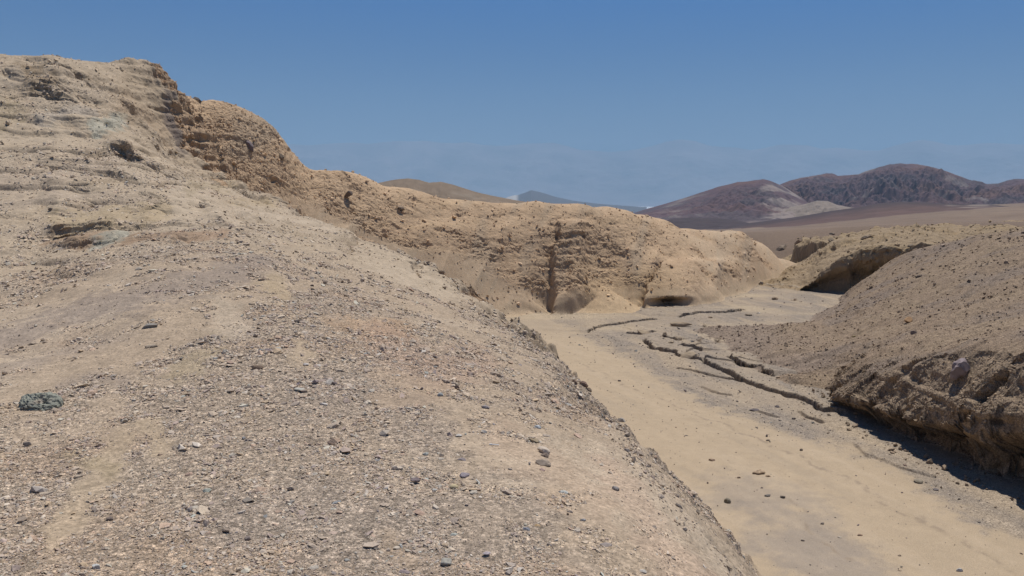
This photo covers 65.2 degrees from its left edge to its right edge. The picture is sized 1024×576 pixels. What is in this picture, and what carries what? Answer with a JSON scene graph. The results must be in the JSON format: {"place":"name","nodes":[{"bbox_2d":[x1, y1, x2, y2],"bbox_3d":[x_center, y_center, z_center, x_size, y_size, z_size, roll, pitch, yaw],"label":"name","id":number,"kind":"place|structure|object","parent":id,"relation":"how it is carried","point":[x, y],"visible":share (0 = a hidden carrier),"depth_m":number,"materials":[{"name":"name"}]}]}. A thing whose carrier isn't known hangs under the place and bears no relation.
{"place":"outdoors","nodes":[
{"label":"outdoors","id":0,"kind":"place"},
{"bbox_2d":[0,54,758,575],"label":"hillside","id":1,"kind":"structure","parent":0,"point":[80,304],"depth_m":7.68,"materials":[{"name":"beige gravel"}]},
{"bbox_2d":[19,392,63,410],"bbox_3d":[-3.773,0.926,6.390,0.347,0.187,0.257,0,6,0],"label":"rock","id":2,"kind":"object","parent":1,"relation":"on","point":[45,401],"visible":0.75,"depth_m":6.34,"materials":[{"name":"stone"}]},
{"bbox_2d":[92,564,99,568],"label":"stone","id":3,"kind":"object","parent":1,"relation":"on","point":[95,566],"visible":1,"depth_m":3.68,"materials":[{"name":"grey stone"}]},
{"bbox_2d":[142,323,157,328],"bbox_3d":[-4.031,0.430,8.891,0.155,0.070,0.114,3,7,29],"label":"rock","id":4,"kind":"object","parent":1,"relation":"on","point":[150,325],"visible":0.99,"depth_m":8.88,"materials":[{"name":"stone"}]},
{"bbox_2d":[145,344,157,347],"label":"stone","id":5,"kind":"object","parent":1,"relation":"on","point":[150,346],"visible":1,"depth_m":8.22,"materials":[{"name":"beige stone"}]},
{"bbox_2d":[251,365,263,368],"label":"stone","id":6,"kind":"object","parent":1,"relation":"on","point":[257,367],"visible":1,"depth_m":7.42,"materials":[{"name":"stone"}]},
{"bbox_2d":[0,281,753,575],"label":"grit","id":7,"kind":"object","parent":1,"relation":"on","point":[164,476],"visible":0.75,"depth_m":5.53,"materials":[{"name":"gravel"}]},
{"bbox_2d":[399,569,409,573],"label":"stone","id":8,"kind":"object","parent":1,"relation":"on","point":[404,571],"visible":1,"depth_m":3.71,"materials":[{"name":"grey stone"}]},
{"bbox_2d":[410,477,419,481],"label":"stone","id":9,"kind":"object","parent":1,"relation":"on","point":[416,479],"visible":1,"depth_m":4.91,"materials":[{"name":"grey stone"}]},
{"bbox_2d":[440,558,451,565],"bbox_3d":[-0.315,1.310,3.827,0.054,0.035,0.046,0,6,0],"label":"stone","id":10,"kind":"object","parent":1,"relation":"on","point":[445,561],"visible":1,"depth_m":3.81,"materials":[{"name":"grey stone"}]},
{"bbox_2d":[163,296,744,575],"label":"loose stones","id":11,"kind":"object","parent":1,"relation":"on","point":[409,511],"visible":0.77,"depth_m":5.22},
{"bbox_2d":[450,484,458,488],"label":"stone","id":12,"kind":"object","parent":1,"relation":"on","point":[452,486],"visible":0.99,"depth_m":4.81,"materials":[{"name":"beige stone"}]},
{"bbox_2d":[459,472,469,477],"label":"stone","id":13,"kind":"object","parent":1,"relation":"on","point":[462,475],"visible":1,"depth_m":5.03,"materials":[{"name":"grey stone"}]},
{"bbox_2d":[529,438,538,442],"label":"stone","id":14,"kind":"object","parent":1,"relation":"on","point":[533,440],"visible":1,"depth_m":6.06,"materials":[{"name":"beige stone"}]},
{"bbox_2d":[535,459,550,466],"bbox_3d":[0.214,1.207,5.510,0.110,0.055,0.068,0,6,0],"label":"rock","id":15,"kind":"object","parent":1,"relation":"on","point":[543,462],"visible":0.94,"depth_m":5.49,"materials":[{"name":"stone"}]},
{"bbox_2d":[537,446,549,453],"bbox_3d":[0.234,1.189,5.845,0.098,0.057,0.048,4,7,32],"label":"stone","id":16,"kind":"object","parent":1,"relation":"on","point":[542,449],"visible":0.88,"depth_m":5.83,"materials":[{"name":"beige stone"}]},
{"bbox_2d":[369,241,743,575],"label":"rim rubble","id":17,"kind":"object","parent":1,"relation":"on","point":[627,434],"visible":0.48,"depth_m":8.06,"materials":[{"name":"stone"}]},
{"bbox_2d":[579,381,587,387],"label":"rock","id":18,"kind":"object","parent":1,"relation":"on","point":[584,383],"visible":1,"depth_m":11.51,"materials":[{"name":"stone"}]},
{"bbox_2d":[378,178,523,202],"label":"hill","id":19,"kind":"structure","parent":0,"point":[444,190],"depth_m":159.59,"materials":[{"name":"beige sand"}]},
{"bbox_2d":[188,96,795,317],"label":"canyon wall","id":20,"kind":"structure","parent":0,"point":[571,299],"depth_m":48.59,"materials":[{"name":"beige stone"}]},
{"bbox_2d":[246,140,253,151],"bbox_3d":[-12.555,-6.809,38.291,0.520,0.624,0.282,4,8,34],"label":"rock","id":21,"kind":"object","parent":20,"relation":"on","point":[249,144],"visible":1,"depth_m":38.18,"materials":[{"name":"stone"}]},
{"bbox_2d":[344,191,352,197],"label":"boulder","id":22,"kind":"object","parent":20,"relation":"on","point":[348,194],"visible":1,"depth_m":43.31,"materials":[{"name":"stone"}]},
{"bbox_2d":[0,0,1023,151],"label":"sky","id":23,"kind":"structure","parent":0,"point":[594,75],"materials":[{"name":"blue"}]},
{"bbox_2d":[507,190,646,212],"bbox_3d":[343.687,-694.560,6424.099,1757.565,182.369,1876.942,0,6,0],"label":"cone hill","id":24,"kind":"structure","parent":0,"point":[530,195],"depth_m":6260.38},
{"bbox_2d":[287,140,1023,206],"bbox_3d":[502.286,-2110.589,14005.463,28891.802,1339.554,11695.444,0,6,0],"label":"mountain range","id":25,"kind":"structure","parent":0,"point":[662,173],"depth_m":14606.84,"materials":[{"name":"blue"}]},
{"bbox_2d":[667,218,746,229],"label":"dark hill","id":26,"kind":"structure","parent":0,"point":[700,223],"depth_m":724.88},
{"bbox_2d":[634,179,807,222],"bbox_3d":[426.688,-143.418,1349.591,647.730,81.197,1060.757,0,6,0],"label":"mountain","id":27,"kind":"structure","parent":0,"point":[761,200],"depth_m":1191.90,"materials":[{"name":"brown stone"}]},
{"bbox_2d":[506,257,1023,575],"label":"dry riverbed","id":28,"kind":"structure","parent":0,"point":[926,520],"depth_m":21.04,"materials":[{"name":"beige sand"}]},
{"bbox_2d":[0,54,1023,561],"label":"rubble","id":29,"kind":"object","parent":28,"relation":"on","point":[854,308],"visible":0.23,"depth_m":35.53,"materials":[{"name":"stone"}]},
{"bbox_2d":[637,330,649,334],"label":"mud slab","id":30,"kind":"structure","parent":28,"relation":"on","point":[641,332],"depth_m":40.64,"materials":[{"name":"soil"}]},
{"bbox_2d":[670,322,691,326],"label":"mud slab","id":31,"kind":"structure","parent":28,"relation":"on","point":[680,324],"depth_m":42.96,"materials":[{"name":"soil"}]},
{"bbox_2d":[680,351,695,358],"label":"mud slab","id":32,"kind":"structure","parent":28,"relation":"on","point":[689,355],"depth_m":34.32,"materials":[{"name":"soil"}]},
{"bbox_2d":[724,498,730,502],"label":"stone","id":33,"kind":"object","parent":28,"relation":"on","point":[727,500],"visible":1,"depth_m":17.87,"materials":[{"name":"stone"}]},
{"bbox_2d":[752,469,765,474],"bbox_3d":[6.085,4.551,19.727,0.341,0.157,0.232,-2,7,-17],"label":"clod","id":34,"kind":"object","parent":28,"relation":"on","point":[759,472],"visible":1,"depth_m":19.66,"materials":[{"name":"soil"}]},
{"bbox_2d":[545,287,1022,573],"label":"pebbles","id":35,"kind":"object","parent":28,"relation":"on","point":[777,406],"visible":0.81,"depth_m":26.24,"materials":[{"name":"stone"}]},
{"bbox_2d":[779,384,1023,507],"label":"fallen clods","id":36,"kind":"object","parent":28,"relation":"on","point":[929,461],"visible":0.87,"depth_m":20.93,"materials":[{"name":"soil"}]},
{"bbox_2d":[913,479,922,482],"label":"stone","id":37,"kind":"object","parent":28,"relation":"on","point":[918,480],"visible":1,"depth_m":19.13,"materials":[{"name":"grey stone"}]},
{"bbox_2d":[785,201,850,216],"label":"cream hill","id":38,"kind":"structure","parent":0,"point":[814,207],"depth_m":1051.16,"materials":[{"name":"beige sand"}]},
{"bbox_2d":[647,203,1023,232],"bbox_3d":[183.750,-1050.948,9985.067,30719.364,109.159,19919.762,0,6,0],"label":"desert plain","id":39,"kind":"structure","parent":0,"point":[1014,211],"depth_m":221.50,"materials":[{"name":"brown sand"}]},
{"bbox_2d":[695,228,1023,478],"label":"stony hillside","id":40,"kind":"structure","parent":0,"point":[992,450],"depth_m":26.64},
{"bbox_2d":[904,317,912,322],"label":"rock","id":41,"kind":"object","parent":40,"relation":"on","point":[908,319],"visible":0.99,"depth_m":31.34,"materials":[{"name":"stone"}]},
{"bbox_2d":[950,358,969,379],"bbox_3d":[11.626,2.132,20.753,0.421,0.607,0.390,5,8,40],"label":"rock","id":42,"kind":"object","parent":40,"relation":"on","point":[960,367],"visible":1,"depth_m":20.70,"materials":[{"name":"stone"}]},
{"bbox_2d":[713,202,1008,228],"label":"lava hill","id":43,"kind":"structure","parent":0,"point":[881,210],"depth_m":521.75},
{"bbox_2d":[745,220,1023,258],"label":"plain land","id":44,"kind":"structure","parent":0,"point":[772,241],"depth_m":94.93,"materials":[{"name":"sand"}]},
{"bbox_2d":[776,244,786,250],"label":"rock","id":45,"kind":"object","parent":44,"relation":"on","point":[781,247],"visible":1,"depth_m":92.78,"materials":[{"name":"stone"}]},
{"bbox_2d":[759,220,1023,291],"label":"canyon bank terrain","id":46,"kind":"structure","parent":0,"point":[871,261],"depth_m":62.15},
{"bbox_2d":[794,238,802,244],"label":"rock","id":47,"kind":"object","parent":46,"relation":"on","point":[799,240],"visible":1,"depth_m":85.94,"materials":[{"name":"stone"}]},
{"bbox_2d":[860,235,874,239],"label":"rock","id":48,"kind":"object","parent":46,"relation":"on","point":[866,237],"visible":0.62,"depth_m":64.80,"materials":[{"name":"stone"}]},
{"bbox_2d":[879,245,886,251],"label":"rock","id":49,"kind":"object","parent":46,"relation":"on","point":[883,248],"visible":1,"depth_m":56.52,"materials":[{"name":"stone"}]},
{"bbox_2d":[780,163,1023,207],"bbox_3d":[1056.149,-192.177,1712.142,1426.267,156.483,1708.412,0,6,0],"label":"mountains","id":50,"kind":"structure","parent":0,"point":[898,182],"depth_m":1521.82,"materials":[{"name":"stone"}]}
]}

